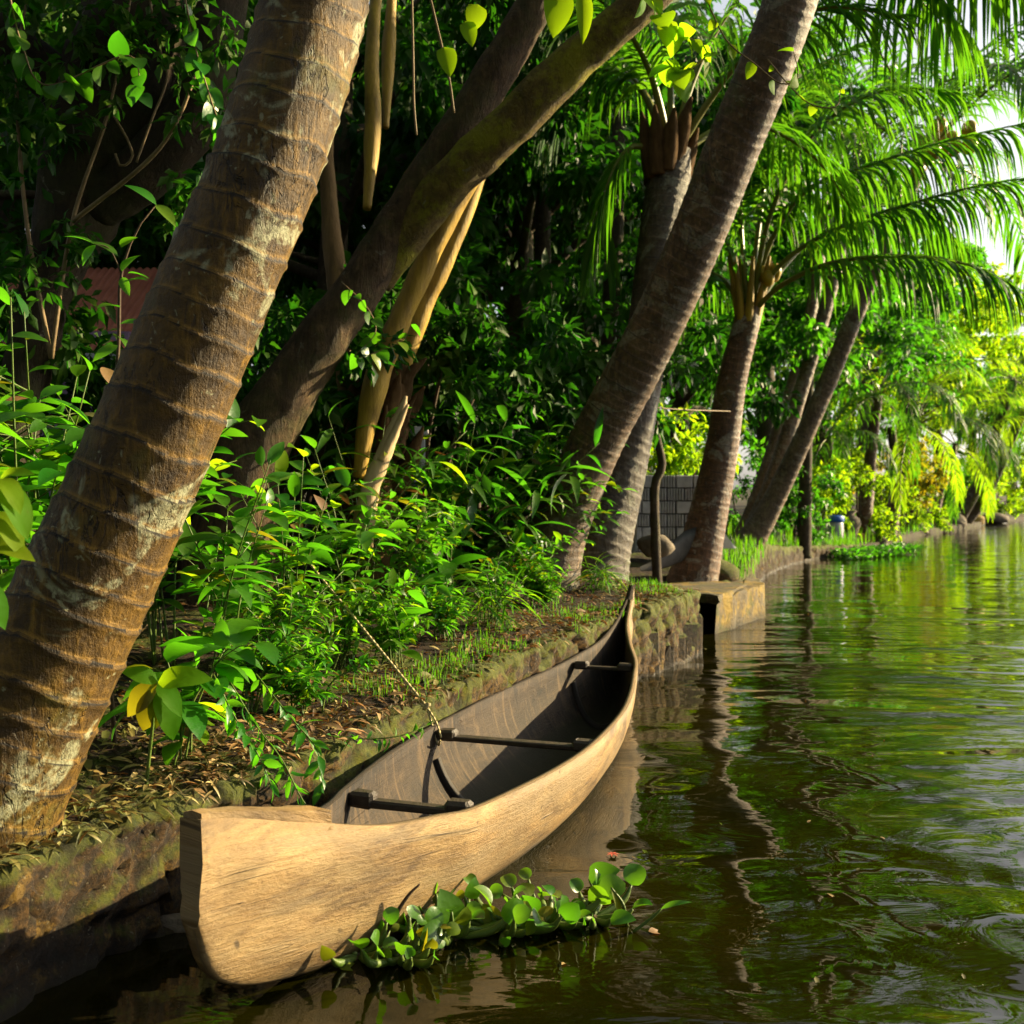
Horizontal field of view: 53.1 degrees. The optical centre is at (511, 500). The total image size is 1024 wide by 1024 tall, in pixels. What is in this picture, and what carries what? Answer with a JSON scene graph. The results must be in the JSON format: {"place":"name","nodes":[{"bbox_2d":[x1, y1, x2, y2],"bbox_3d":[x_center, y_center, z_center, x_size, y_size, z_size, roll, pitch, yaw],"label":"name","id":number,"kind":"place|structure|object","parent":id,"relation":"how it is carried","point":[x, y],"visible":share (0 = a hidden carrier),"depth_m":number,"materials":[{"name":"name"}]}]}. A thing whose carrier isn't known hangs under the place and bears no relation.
{"place":"outdoors","nodes":[
{"label":"outdoors","id":0,"kind":"place"},
{"bbox_2d":[0,520,1023,1023],"bbox_3d":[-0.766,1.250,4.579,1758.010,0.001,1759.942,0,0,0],"label":"water","id":1,"kind":"structure","parent":0,"point":[730,772],"depth_m":3.64,"materials":[{"name":"liquid"}]},
{"bbox_2d":[320,906,415,967],"bbox_3d":[-0.433,1.187,2.797,0.311,0.189,0.367,0,0,-17],"label":"water hyacinth","id":2,"kind":"object","parent":1,"relation":"on","point":[375,950],"visible":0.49,"depth_m":2.77,"materials":[{"name":"green plant"}]},
{"bbox_2d":[179,585,637,985],"bbox_3d":[0.179,0.978,4.733,0.742,0.768,5.007,0,0,18],"label":"canoe","id":3,"kind":"object","parent":1,"relation":"on","point":[495,783],"visible":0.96,"depth_m":3.06,"materials":[{"name":"brown wood"}]},
{"bbox_2d":[348,905,471,970],"bbox_3d":[-0.297,1.200,2.771,0.370,0.162,0.330,0,0,0],"label":"water hyacinth","id":4,"kind":"object","parent":1,"relation":"on","point":[416,951],"visible":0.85,"depth_m":2.76,"materials":[{"name":"green plant"}]},
{"bbox_2d":[398,877,533,948],"bbox_3d":[-0.166,1.191,2.919,0.462,0.179,0.329,0,0,0],"label":"water hyacinth","id":5,"kind":"object","parent":1,"relation":"on","point":[478,912],"visible":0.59,"depth_m":2.91,"materials":[{"name":"green plant"}]},
{"bbox_2d":[432,873,580,947],"bbox_3d":[-0.017,1.200,2.957,0.451,0.162,0.263,0,0,20],"label":"water hyacinth","id":6,"kind":"object","parent":1,"relation":"on","point":[570,912],"visible":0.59,"depth_m":2.91,"materials":[{"name":"green plant"}]},
{"bbox_2d":[482,867,625,929],"bbox_3d":[0.087,1.203,3.024,0.436,0.156,0.312,0,0,24],"label":"water hyacinth","id":7,"kind":"object","parent":1,"relation":"on","point":[601,893],"visible":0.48,"depth_m":3.06,"materials":[{"name":"green plant"}]},
{"bbox_2d":[538,863,652,929],"bbox_3d":[0.242,1.201,3.058,0.348,0.159,0.345,0,0,0],"label":"water hyacinth","id":8,"kind":"object","parent":1,"relation":"on","point":[634,874],"visible":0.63,"depth_m":3.08,"materials":[{"name":"green plant"}]},
{"bbox_2d":[828,542,927,559],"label":"floating weed","id":9,"kind":"object","parent":1,"relation":"on","point":[869,551],"visible":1,"depth_m":22.54,"materials":[{"name":"green plant"}]},
{"bbox_2d":[25,0,1023,489],"label":"sky","id":10,"kind":"structure","parent":0,"point":[998,257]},
{"bbox_2d":[59,489,1023,829],"bbox_3d":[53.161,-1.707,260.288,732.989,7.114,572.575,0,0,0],"label":"ground","id":11,"kind":"structure","parent":0,"point":[427,643],"depth_m":4.81,"materials":[{"name":"soil"}]},
{"bbox_2d":[0,467,35,629],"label":"sapling","id":12,"kind":"object","parent":11,"relation":"on","point":[16,519],"visible":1,"depth_m":2.22,"materials":[{"name":"green plant"}]},
{"bbox_2d":[0,291,94,547],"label":"bank shrub","id":13,"kind":"object","parent":11,"relation":"on","point":[76,371],"visible":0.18,"depth_m":3.81,"materials":[{"name":"green plant"}]},
{"bbox_2d":[0,368,95,510],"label":"bank shrub","id":14,"kind":"object","parent":11,"relation":"on","point":[75,434],"visible":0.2,"depth_m":3.70,"materials":[{"name":"green plant"}]},
{"bbox_2d":[0,287,113,591],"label":"bank shrub","id":15,"kind":"object","parent":11,"relation":"on","point":[50,474],"visible":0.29,"depth_m":3.46,"materials":[{"name":"green plant"}]},
{"bbox_2d":[0,221,123,430],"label":"bush","id":16,"kind":"object","parent":11,"relation":"on","point":[65,359],"visible":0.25,"depth_m":5.58,"materials":[{"name":"green plant"}]},
{"bbox_2d":[0,303,127,515],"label":"bush","id":17,"kind":"object","parent":11,"relation":"on","point":[97,386],"visible":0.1,"depth_m":6.32,"materials":[{"name":"green plant"}]},
{"bbox_2d":[0,267,192,525],"bbox_3d":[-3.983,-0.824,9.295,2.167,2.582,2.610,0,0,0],"label":"house","id":18,"kind":"structure","parent":11,"relation":"on","point":[105,280],"depth_m":8.84,"materials":[{"name":"tile"}]},
{"bbox_2d":[64,185,175,742],"bbox_3d":[-1.280,-0.084,3.346,0.316,1.891,0.196,0,0,32],"label":"sapling","id":19,"kind":"object","parent":11,"relation":"on","point":[166,212],"visible":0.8,"depth_m":3.35,"materials":[{"name":"green plant"}]},
{"bbox_2d":[23,384,266,665],"bbox_3d":[-1.587,0.116,4.645,1.094,1.296,1.048,0,0,-39],"label":"bank shrub","id":20,"kind":"object","parent":11,"relation":"on","point":[215,466],"visible":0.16,"depth_m":4.62,"materials":[{"name":"green plant"}]},
{"bbox_2d":[122,666,213,784],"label":"seedling","id":21,"kind":"object","parent":11,"relation":"on","point":[154,702],"visible":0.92,"depth_m":3.17,"materials":[{"name":"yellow plant"}]},
{"bbox_2d":[0,0,341,269],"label":"broadleaf tree","id":22,"kind":"object","parent":11,"relation":"on","point":[145,243],"visible":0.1,"depth_m":9.47,"materials":[{"name":"green plant"}]},
{"bbox_2d":[0,0,368,847],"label":"coconut palm","id":23,"kind":"object","parent":11,"relation":"on","point":[80,590],"visible":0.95,"depth_m":2.72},
{"bbox_2d":[98,618,278,765],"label":"bank plant","id":24,"kind":"object","parent":11,"relation":"on","point":[236,633],"visible":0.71,"depth_m":3.44,"materials":[{"name":"green plant"}]},
{"bbox_2d":[0,0,405,590],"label":"vine covered tree","id":25,"kind":"object","parent":11,"relation":"on","point":[104,218],"visible":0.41,"depth_m":5.19,"materials":[{"name":"green plant"}]},
{"bbox_2d":[5,0,152,107],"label":"leafy vine","id":26,"kind":"object","parent":25,"relation":"hanging from","point":[81,84],"visible":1,"depth_m":4.39,"materials":[{"name":"green plant"}]},
{"bbox_2d":[0,0,253,358],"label":"leafy vine","id":27,"kind":"object","parent":25,"relation":"attached to","point":[52,128],"visible":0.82,"depth_m":4.94,"materials":[{"name":"green plant"}]},
{"bbox_2d":[183,0,223,186],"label":"leafy vine","id":28,"kind":"object","parent":25,"relation":"hanging from","point":[211,97],"visible":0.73,"depth_m":4.57,"materials":[{"name":"green plant"}]},
{"bbox_2d":[436,0,592,76],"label":"leafy vine","id":29,"kind":"object","parent":25,"relation":"hanging from","point":[558,13],"visible":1,"depth_m":4.32,"materials":[{"name":"green plant"}]},
{"bbox_2d":[635,0,719,102],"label":"leafy vine","id":30,"kind":"object","parent":25,"relation":"hanging from","point":[672,36],"visible":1,"depth_m":4.59,"materials":[{"name":"green plant"}]},
{"bbox_2d":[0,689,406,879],"bbox_3d":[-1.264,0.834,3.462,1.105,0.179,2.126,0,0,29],"label":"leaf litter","id":31,"kind":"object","parent":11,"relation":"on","point":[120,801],"visible":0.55,"depth_m":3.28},
{"bbox_2d":[2,0,460,423],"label":"broadleaf tree","id":32,"kind":"object","parent":11,"relation":"on","point":[301,249],"visible":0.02,"depth_m":11.63,"materials":[{"name":"green plant"}]},
{"bbox_2d":[171,442,300,698],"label":"bank shrub","id":33,"kind":"object","parent":11,"relation":"on","point":[237,598],"visible":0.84,"depth_m":4.09,"materials":[{"name":"green plant"}]},
{"bbox_2d":[190,443,339,651],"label":"bank shrub","id":34,"kind":"object","parent":11,"relation":"on","point":[297,555],"visible":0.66,"depth_m":4.75,"materials":[{"name":"green plant"}]},
{"bbox_2d":[192,608,347,714],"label":"bank plant","id":35,"kind":"object","parent":11,"relation":"on","point":[286,647],"visible":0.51,"depth_m":3.99,"materials":[{"name":"green plant"}]},
{"bbox_2d":[211,568,349,679],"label":"bank shrub","id":36,"kind":"object","parent":11,"relation":"on","point":[290,606],"visible":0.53,"depth_m":4.52,"materials":[{"name":"green plant"}]},
{"bbox_2d":[256,622,379,716],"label":"bank plant","id":37,"kind":"object","parent":11,"relation":"on","point":[302,682],"visible":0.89,"depth_m":4.10,"materials":[{"name":"green plant"}]},
{"bbox_2d":[265,435,431,640],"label":"bank shrub","id":38,"kind":"object","parent":11,"relation":"on","point":[358,540],"visible":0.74,"depth_m":5.37,"materials":[{"name":"green plant"}]},
{"bbox_2d":[235,264,462,576],"bbox_3d":[-1.481,-0.456,6.951,2.151,2.336,2.425,0,0,24],"label":"bush","id":39,"kind":"object","parent":11,"relation":"on","point":[251,378],"visible":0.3,"depth_m":6.70,"materials":[{"name":"green plant"}]},
{"bbox_2d":[0,562,699,869],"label":"leaf litter","id":40,"kind":"object","parent":11,"relation":"on","point":[113,814],"visible":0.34,"depth_m":4.32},
{"bbox_2d":[0,588,700,1022],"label":"stone wall","id":41,"kind":"structure","parent":11,"relation":"on","point":[86,904],"depth_m":2.91,"materials":[{"name":"stone"}]},
{"bbox_2d":[213,674,281,802],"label":"creeper","id":42,"kind":"object","parent":41,"relation":"hanging from","point":[268,761],"visible":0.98,"depth_m":3.30,"materials":[{"name":"green plant"}]},
{"bbox_2d":[223,682,311,804],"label":"creeper","id":43,"kind":"object","parent":41,"relation":"hanging from","point":[250,719],"visible":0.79,"depth_m":3.36,"materials":[{"name":"green plant"}]},
{"bbox_2d":[251,673,329,805],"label":"creeper","id":44,"kind":"object","parent":41,"relation":"hanging from","point":[298,738],"visible":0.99,"depth_m":3.46,"materials":[{"name":"green plant"}]},
{"bbox_2d":[295,566,414,670],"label":"bank plant","id":45,"kind":"object","parent":11,"relation":"on","point":[348,623],"visible":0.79,"depth_m":4.87,"materials":[{"name":"green plant"}]},
{"bbox_2d":[0,0,722,540],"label":"broadleaf tree","id":46,"kind":"object","parent":11,"relation":"on","point":[434,102],"visible":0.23,"depth_m":9.37,"materials":[{"name":"green plant"}]},
{"bbox_2d":[280,388,474,598],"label":"bank shrub","id":47,"kind":"object","parent":11,"relation":"on","point":[325,436],"visible":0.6,"depth_m":6.46,"materials":[{"name":"green plant"}]},
{"bbox_2d":[352,396,408,547],"bbox_3d":[-0.813,-0.178,6.299,0.360,0.940,0.159,0,0,0],"label":"split stump","id":48,"kind":"object","parent":11,"relation":"on","point":[378,467],"visible":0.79,"depth_m":6.27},
{"bbox_2d":[238,250,527,534],"bbox_3d":[-1.221,-0.577,8.826,2.785,2.796,2.675,0,0,-5],"label":"bush","id":49,"kind":"object","parent":11,"relation":"on","point":[463,291],"visible":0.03,"depth_m":8.11,"materials":[{"name":"green plant"}]},
{"bbox_2d":[357,588,436,663],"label":"bank plant","id":50,"kind":"object","parent":11,"relation":"on","point":[381,633],"visible":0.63,"depth_m":5.08,"materials":[{"name":"green plant"}]},
{"bbox_2d":[348,568,450,668],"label":"bank plant","id":51,"kind":"object","parent":11,"relation":"on","point":[417,596],"visible":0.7,"depth_m":5.04,"materials":[{"name":"green plant"}]},
{"bbox_2d":[342,484,476,611],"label":"bank shrub","id":52,"kind":"object","parent":11,"relation":"on","point":[413,555],"visible":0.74,"depth_m":6.11,"materials":[{"name":"green plant"}]},
{"bbox_2d":[320,0,502,592],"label":"aerial roots","id":53,"kind":"object","parent":11,"relation":"on","point":[427,276],"visible":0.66,"depth_m":6.72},
{"bbox_2d":[326,364,521,573],"bbox_3d":[-0.604,-0.184,7.143,1.573,1.633,1.213,0,0,-44],"label":"bank shrub","id":54,"kind":"object","parent":11,"relation":"on","point":[442,486],"visible":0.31,"depth_m":7.04,"materials":[{"name":"green plant"}]},
{"bbox_2d":[176,0,672,608],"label":"forked tree","id":55,"kind":"object","parent":11,"relation":"on","point":[480,134],"visible":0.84,"depth_m":5.95,"materials":[{"name":"brown plant"}]},
{"bbox_2d":[341,281,419,369],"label":"leafy vine","id":56,"kind":"object","parent":55,"relation":"attached to","point":[375,337],"visible":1,"depth_m":5.83,"materials":[{"name":"green plant"}]},
{"bbox_2d":[121,1,731,397],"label":"broadleaf tree","id":57,"kind":"object","parent":11,"relation":"on","point":[286,286],"visible":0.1,"depth_m":11.00,"materials":[{"name":"green plant"}]},
{"bbox_2d":[259,191,613,548],"bbox_3d":[-0.663,-0.915,10.387,3.622,3.934,4.084,0,0,-42],"label":"bush","id":58,"kind":"object","parent":11,"relation":"on","point":[536,289],"visible":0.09,"depth_m":9.25,"materials":[{"name":"green plant"}]},
{"bbox_2d":[285,291,593,590],"bbox_3d":[-0.556,-0.396,7.789,2.508,2.345,1.967,0,0,43],"label":"bush","id":59,"kind":"object","parent":11,"relation":"on","point":[542,324],"visible":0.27,"depth_m":7.54,"materials":[{"name":"green plant"}]},
{"bbox_2d":[404,578,476,640],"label":"bank plant","id":60,"kind":"object","parent":11,"relation":"on","point":[443,615],"visible":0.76,"depth_m":5.70,"materials":[{"name":"green plant"}]},
{"bbox_2d":[400,500,494,610],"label":"bank shrub","id":61,"kind":"object","parent":11,"relation":"on","point":[448,570],"visible":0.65,"depth_m":6.34,"materials":[{"name":"green plant"}]},
{"bbox_2d":[396,390,525,581],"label":"bank shrub","id":62,"kind":"object","parent":11,"relation":"on","point":[473,509],"visible":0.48,"depth_m":7.04,"materials":[{"name":"green plant"}]},
{"bbox_2d":[365,289,586,563],"bbox_3d":[-0.399,-0.432,8.358,2.264,2.366,2.357,0,0,-19],"label":"bush","id":63,"kind":"object","parent":11,"relation":"on","point":[463,355],"visible":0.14,"depth_m":8.21,"materials":[{"name":"green plant"}]},
{"bbox_2d":[464,548,525,608],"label":"bank plant","id":64,"kind":"object","parent":11,"relation":"on","point":[492,572],"visible":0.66,"depth_m":6.57,"materials":[{"name":"green plant"}]},
{"bbox_2d":[314,578,691,705],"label":"grass","id":65,"kind":"structure","parent":11,"relation":"on","point":[452,658],"depth_m":5.37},
{"bbox_2d":[452,562,559,636],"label":"bank plant","id":66,"kind":"object","parent":11,"relation":"on","point":[499,604],"visible":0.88,"depth_m":6.07,"materials":[{"name":"green plant"}]},
{"bbox_2d":[430,408,614,585],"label":"bank shrub","id":67,"kind":"object","parent":11,"relation":"on","point":[518,475],"visible":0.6,"depth_m":7.42,"materials":[{"name":"green plant"}]},
{"bbox_2d":[456,30,601,410],"bbox_3d":[0.337,-2.658,10.945,2.257,7.280,1.385,0,0,-17],"label":"slender tree","id":68,"kind":"object","parent":11,"relation":"on","point":[542,224],"visible":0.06,"depth_m":10.93,"materials":[{"name":"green plant"}]},
{"bbox_2d":[496,526,580,603],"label":"bank plant","id":69,"kind":"object","parent":11,"relation":"on","point":[540,561],"visible":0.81,"depth_m":7.15,"materials":[{"name":"green plant"}]},
{"bbox_2d":[300,0,815,552],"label":"broadleaf tree","id":70,"kind":"object","parent":11,"relation":"on","point":[560,180],"visible":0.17,"depth_m":11.36,"materials":[{"name":"green plant"}]},
{"bbox_2d":[406,285,709,562],"bbox_3d":[0.179,-0.433,9.368,3.063,2.951,2.717,0,0,-12],"label":"bush","id":71,"kind":"object","parent":11,"relation":"on","point":[600,324],"visible":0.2,"depth_m":8.82,"materials":[{"name":"green plant"}]},
{"bbox_2d":[498,415,638,522],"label":"bank shrub","id":72,"kind":"object","parent":11,"relation":"on","point":[556,496],"visible":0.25,"depth_m":7.72,"materials":[{"name":"green plant"}]},
{"bbox_2d":[353,1,802,465],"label":"broadleaf tree","id":73,"kind":"object","parent":11,"relation":"on","point":[710,372],"visible":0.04,"depth_m":15.78,"materials":[{"name":"green plant"}]},
{"bbox_2d":[592,35,674,362],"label":"slender tree","id":74,"kind":"object","parent":11,"relation":"on","point":[617,227],"visible":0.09,"depth_m":11.53,"materials":[{"name":"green plant"}]},
{"bbox_2d":[449,1,855,436],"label":"broadleaf tree","id":75,"kind":"object","parent":11,"relation":"on","point":[783,240],"visible":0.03,"depth_m":17.94,"materials":[{"name":"green plant"}]},
{"bbox_2d":[544,189,776,586],"bbox_3d":[1.518,-0.981,9.959,1.443,4.287,2.047,0,0,-45],"label":"slender tree","id":76,"kind":"object","parent":11,"relation":"on","point":[655,544],"visible":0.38,"depth_m":9.86,"materials":[{"name":"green plant"}]},
{"bbox_2d":[492,226,834,474],"bbox_3d":[3.327,-3.080,19.943,7.264,8.464,7.938,0,0,-4],"label":"broadleaf tree","id":77,"kind":"object","parent":11,"relation":"on","point":[781,335],"visible":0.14,"depth_m":17.84,"materials":[{"name":"green plant"}]},
{"bbox_2d":[634,475,697,552],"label":"block wall","id":78,"kind":"structure","parent":11,"relation":"on","point":[676,493],"depth_m":12.18,"materials":[{"name":"concrete"}]},
{"bbox_2d":[646,402,748,475],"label":"bush","id":79,"kind":"object","parent":11,"relation":"on","point":[676,460],"visible":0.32,"depth_m":14.03,"materials":[{"name":"green plant"}]},
{"bbox_2d":[665,578,765,633],"bbox_3d":[2.118,1.224,10.758,1.011,0.683,2.481,0,0,20],"label":"stone landing","id":80,"kind":"object","parent":11,"relation":"on","point":[739,602],"visible":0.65,"depth_m":10.27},
{"bbox_2d":[551,0,905,452],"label":"broadleaf tree","id":81,"kind":"object","parent":11,"relation":"on","point":[861,87],"depth_m":24.65,"materials":[{"name":"green plant"}]},
{"bbox_2d":[531,0,930,583],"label":"coconut palm","id":82,"kind":"object","parent":11,"relation":"on","point":[669,144],"visible":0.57,"depth_m":8.72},
{"bbox_2d":[725,457,790,536],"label":"bush","id":83,"kind":"object","parent":11,"relation":"on","point":[748,481],"visible":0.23,"depth_m":20.31,"materials":[{"name":"green plant"}]},
{"bbox_2d":[509,0,1023,590],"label":"coconut palm","id":84,"kind":"object","parent":11,"relation":"on","point":[623,388],"visible":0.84,"depth_m":7.33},
{"bbox_2d":[699,544,863,620],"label":"stone wall","id":85,"kind":"structure","parent":11,"relation":"on","point":[775,558],"depth_m":17.81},
{"bbox_2d":[721,533,862,577],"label":"grass","id":86,"kind":"structure","parent":11,"relation":"on","point":[748,552],"depth_m":15.22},
{"bbox_2d":[756,464,847,544],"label":"bush","id":87,"kind":"object","parent":11,"relation":"on","point":[787,514],"visible":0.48,"depth_m":21.08,"materials":[{"name":"green plant"}]},
{"bbox_2d":[797,375,813,558],"bbox_3d":[6.006,-0.682,21.000,0.364,3.754,0.320,0,0,0],"label":"wooden post","id":88,"kind":"object","parent":11,"relation":"on","point":[804,533],"visible":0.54,"depth_m":20.89,"materials":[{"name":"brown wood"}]},
{"bbox_2d":[662,173,991,539],"bbox_3d":[5.934,-3.559,23.351,8.563,10.009,8.644,0,0,43],"label":"broadleaf tree","id":89,"kind":"object","parent":11,"relation":"on","point":[765,427],"visible":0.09,"depth_m":21.91,"materials":[{"name":"green plant"}]},
{"bbox_2d":[784,455,869,538],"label":"bush","id":90,"kind":"object","parent":11,"relation":"on","point":[828,494],"visible":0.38,"depth_m":23.75,"materials":[{"name":"green plant"}]},
{"bbox_2d":[749,389,928,523],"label":"coconut palm","id":91,"kind":"object","parent":11,"relation":"on","point":[828,442],"visible":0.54,"depth_m":25.50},
{"bbox_2d":[666,19,1023,582],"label":"coconut palm","id":92,"kind":"object","parent":11,"relation":"on","point":[750,297],"visible":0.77,"depth_m":10.85,"materials":[{"name":"plant"}]},
{"bbox_2d":[707,193,985,525],"bbox_3d":[9.830,-4.140,30.892,9.247,11.194,10.086,0,0,-15],"label":"broadleaf tree","id":93,"kind":"object","parent":11,"relation":"on","point":[885,327],"visible":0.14,"depth_m":29.93,"materials":[{"name":"green plant"}]},
{"bbox_2d":[794,444,912,543],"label":"bush","id":94,"kind":"object","parent":11,"relation":"on","point":[879,530],"visible":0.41,"depth_m":26.72,"materials":[{"name":"green plant"}]},
{"bbox_2d":[684,13,1023,524],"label":"coconut palm","id":95,"kind":"object","parent":11,"relation":"on","point":[802,387],"visible":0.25,"depth_m":17.41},
{"bbox_2d":[755,326,990,534],"bbox_3d":[9.665,-1.672,27.276,5.729,6.058,5.371,0,0,39],"label":"coconut palm","id":96,"kind":"object","parent":11,"relation":"on","point":[866,507],"visible":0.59,"depth_m":26.81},
{"bbox_2d":[733,103,1017,536],"bbox_3d":[5.740,-3.295,18.670,6.321,8.844,5.758,0,0,23],"label":"coconut palm","id":97,"kind":"object","parent":11,"relation":"on","point":[811,308],"visible":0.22,"depth_m":18.50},
{"bbox_2d":[734,0,1023,545],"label":"coconut palm","id":98,"kind":"object","parent":11,"relation":"on","point":[760,522],"visible":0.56,"depth_m":16.03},
{"bbox_2d":[753,221,1023,499],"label":"broadleaf tree","id":99,"kind":"object","parent":11,"relation":"on","point":[962,326],"visible":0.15,"depth_m":39.52,"materials":[{"name":"green plant"}]},
{"bbox_2d":[851,436,954,531],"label":"bush","id":100,"kind":"object","parent":11,"relation":"on","point":[927,480],"visible":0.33,"depth_m":33.45,"materials":[{"name":"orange plant"}]},
{"bbox_2d":[829,273,1023,510],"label":"broadleaf tree","id":101,"kind":"object","parent":11,"relation":"on","point":[924,413],"visible":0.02,"depth_m":51.42,"materials":[{"name":"green plant"}]},
{"bbox_2d":[830,357,1023,543],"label":"coconut palm","id":102,"kind":"object","parent":11,"relation":"on","point":[897,493],"visible":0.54,"depth_m":28.51,"materials":[{"name":"green plant"}]},
{"bbox_2d":[850,397,1023,526],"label":"coconut palm","id":103,"kind":"object","parent":11,"relation":"on","point":[988,477],"visible":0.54,"depth_m":39.87,"materials":[{"name":"green plant"}]},
{"bbox_2d":[929,353,1023,518],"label":"coconut palm","id":104,"kind":"object","parent":11,"relation":"on","point":[971,496],"visible":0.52,"depth_m":44.44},
{"bbox_2d":[929,395,1023,523],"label":"coconut palm","id":105,"kind":"object","parent":11,"relation":"on","point":[1010,434],"visible":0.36,"depth_m":45.20,"materials":[{"name":"green plant"}]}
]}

